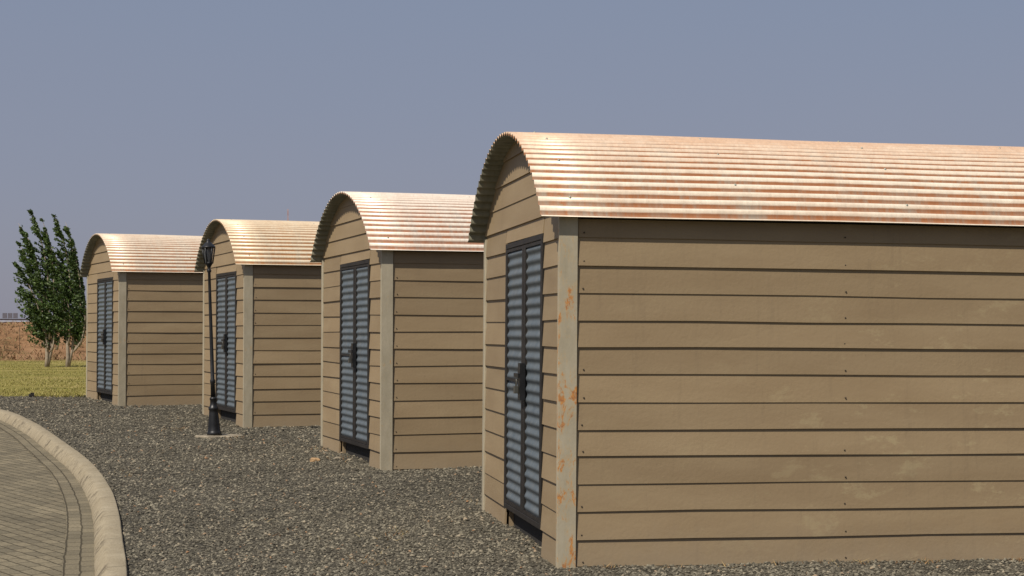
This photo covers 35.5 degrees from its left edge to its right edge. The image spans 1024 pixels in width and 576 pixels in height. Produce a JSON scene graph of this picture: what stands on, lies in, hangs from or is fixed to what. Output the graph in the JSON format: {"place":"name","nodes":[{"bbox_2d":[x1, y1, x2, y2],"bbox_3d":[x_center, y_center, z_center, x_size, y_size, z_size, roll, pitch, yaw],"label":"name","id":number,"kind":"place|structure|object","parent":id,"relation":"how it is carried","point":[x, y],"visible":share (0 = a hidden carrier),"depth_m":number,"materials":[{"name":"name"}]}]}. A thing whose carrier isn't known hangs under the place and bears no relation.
{"place":"outdoors","nodes":[
{"label":"outdoors","id":0,"kind":"place"},
{"bbox_2d":[0,428,65,575],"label":"brick pavement","id":1,"kind":"structure","parent":0,"point":[32,523],"depth_m":12.73,"materials":[{"name":"grey brick"}]},
{"bbox_2d":[0,322,85,396],"bbox_3d":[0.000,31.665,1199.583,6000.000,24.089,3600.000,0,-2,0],"label":"ground","id":2,"kind":"structure","parent":0,"point":[25,346],"depth_m":50.23,"materials":[{"name":"green plant"}]},
{"bbox_2d":[0,326,19,352],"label":"wire fence","id":3,"kind":"object","parent":2,"relation":"on","point":[19,338],"visible":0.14,"depth_m":65.96,"materials":[{"name":"metal"}]},
{"bbox_2d":[0,318,28,321],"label":"guard rail","id":4,"kind":"object","parent":2,"relation":"on","point":[12,319],"visible":0.07,"depth_m":82.98,"materials":[{"name":"metal"}]},
{"bbox_2d":[11,209,60,366],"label":"poplar tree","id":5,"kind":"object","parent":2,"relation":"on","point":[35,313],"visible":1,"depth_m":49.43,"materials":[{"name":"green plant"}]},
{"bbox_2d":[0,359,85,396],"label":"grass","id":6,"kind":"structure","parent":2,"relation":"on","point":[50,390],"depth_m":34.55,"materials":[{"name":"green plant"}]},
{"bbox_2d":[0,320,85,359],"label":"dry scrub","id":7,"kind":"object","parent":2,"relation":"on","point":[53,357],"visible":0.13,"depth_m":66.89,"materials":[{"name":"brown plant"}]},
{"bbox_2d":[33,214,86,366],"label":"poplar tree","id":8,"kind":"object","parent":2,"relation":"on","point":[69,287],"visible":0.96,"depth_m":49.43,"materials":[{"name":"green plant"}]},
{"bbox_2d":[0,409,126,575],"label":"concrete kerb","id":9,"kind":"structure","parent":2,"relation":"on","point":[109,556],"depth_m":13.41,"materials":[{"name":"beige concrete"}]},
{"bbox_2d":[0,395,1023,575],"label":"gravel","id":10,"kind":"structure","parent":2,"relation":"on","point":[327,482],"depth_m":12.78,"materials":[{"name":"grey gravel"}]},
{"bbox_2d":[79,233,202,405],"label":"storage shed","id":11,"kind":"structure","parent":10,"relation":"on","point":[144,326],"depth_m":25.73,"materials":[{"name":"brown paint"}]},
{"bbox_2d":[96,277,113,394],"bbox_3d":[-6.742,0.787,26.402,0.104,1.900,1.360,1,-2,-25],"label":"door","id":12,"kind":"structure","parent":11,"relation":"in","point":[105,312],"depth_m":26.34,"materials":[{"name":"metal"}]},
{"bbox_2d":[195,434,243,437],"bbox_3d":[-3.615,1.823,19.450,0.534,0.080,0.493,-1,-2,30],"label":"concrete footing","id":13,"kind":"object","parent":10,"relation":"on","point":[217,436],"visible":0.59,"depth_m":19.33,"materials":[{"name":"grey concrete"}]},
{"bbox_2d":[201,238,221,435],"bbox_3d":[-3.666,0.593,19.502,0.180,2.400,0.180,-2,-2,0],"label":"street lamp","id":14,"kind":"object","parent":13,"relation":"on","point":[208,248],"visible":1,"depth_m":19.47,"materials":[{"name":"black metal"}]},
{"bbox_2d":[194,219,320,427],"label":"storage shed","id":15,"kind":"structure","parent":10,"relation":"on","point":[266,294],"depth_m":21.21,"materials":[{"name":"brown paint"}]},
{"bbox_2d":[215,271,236,412],"bbox_3d":[-3.957,0.739,22.023,0.104,1.900,1.360,1,-2,-21],"label":"door","id":16,"kind":"structure","parent":15,"relation":"in","point":[226,290],"depth_m":21.95,"materials":[{"name":"metal"}]},
{"bbox_2d":[310,458,319,461],"bbox_3d":[-2.015,1.760,16.358,0.113,0.051,0.077,0,-2,0],"label":"rock","id":17,"kind":"object","parent":10,"relation":"on","point":[314,459],"visible":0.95,"depth_m":16.33,"materials":[{"name":"beige stone"}]},
{"bbox_2d":[310,191,483,470],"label":"storage shed","id":18,"kind":"structure","parent":10,"relation":"on","point":[402,278],"depth_m":15.79,"materials":[{"name":"brown paint"}]},
{"bbox_2d":[339,259,370,448],"bbox_3d":[-1.661,0.680,16.646,0.104,1.900,1.360,1,-2,-18],"label":"door","id":19,"kind":"structure","parent":18,"relation":"in","point":[355,302],"depth_m":16.58,"materials":[{"name":"metal"}]},
{"bbox_2d":[104,427,1023,569],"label":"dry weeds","id":20,"kind":"object","parent":10,"relation":"on","point":[476,504],"visible":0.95,"depth_m":10.19,"materials":[{"name":"brown plant"}]},
{"bbox_2d":[468,131,1023,568],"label":"storage shed","id":21,"kind":"structure","parent":10,"relation":"on","point":[704,350],"depth_m":10.07,"materials":[{"name":"brown paint"}]},
{"bbox_2d":[504,233,544,529],"bbox_3d":[0.053,0.616,10.913,0.104,1.900,1.360,1,-2,-10],"label":"door","id":22,"kind":"structure","parent":21,"relation":"in","point":[524,276],"depth_m":10.82,"materials":[{"name":"metal"}]},
{"bbox_2d":[0,420,94,575],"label":"paved gutter","id":23,"kind":"object","parent":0,"point":[78,556],"visible":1,"depth_m":12.87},
{"bbox_2d":[0,0,1023,322],"label":"sky","id":24,"kind":"structure","parent":0,"point":[150,117],"materials":[{"name":"blue"}]}
]}

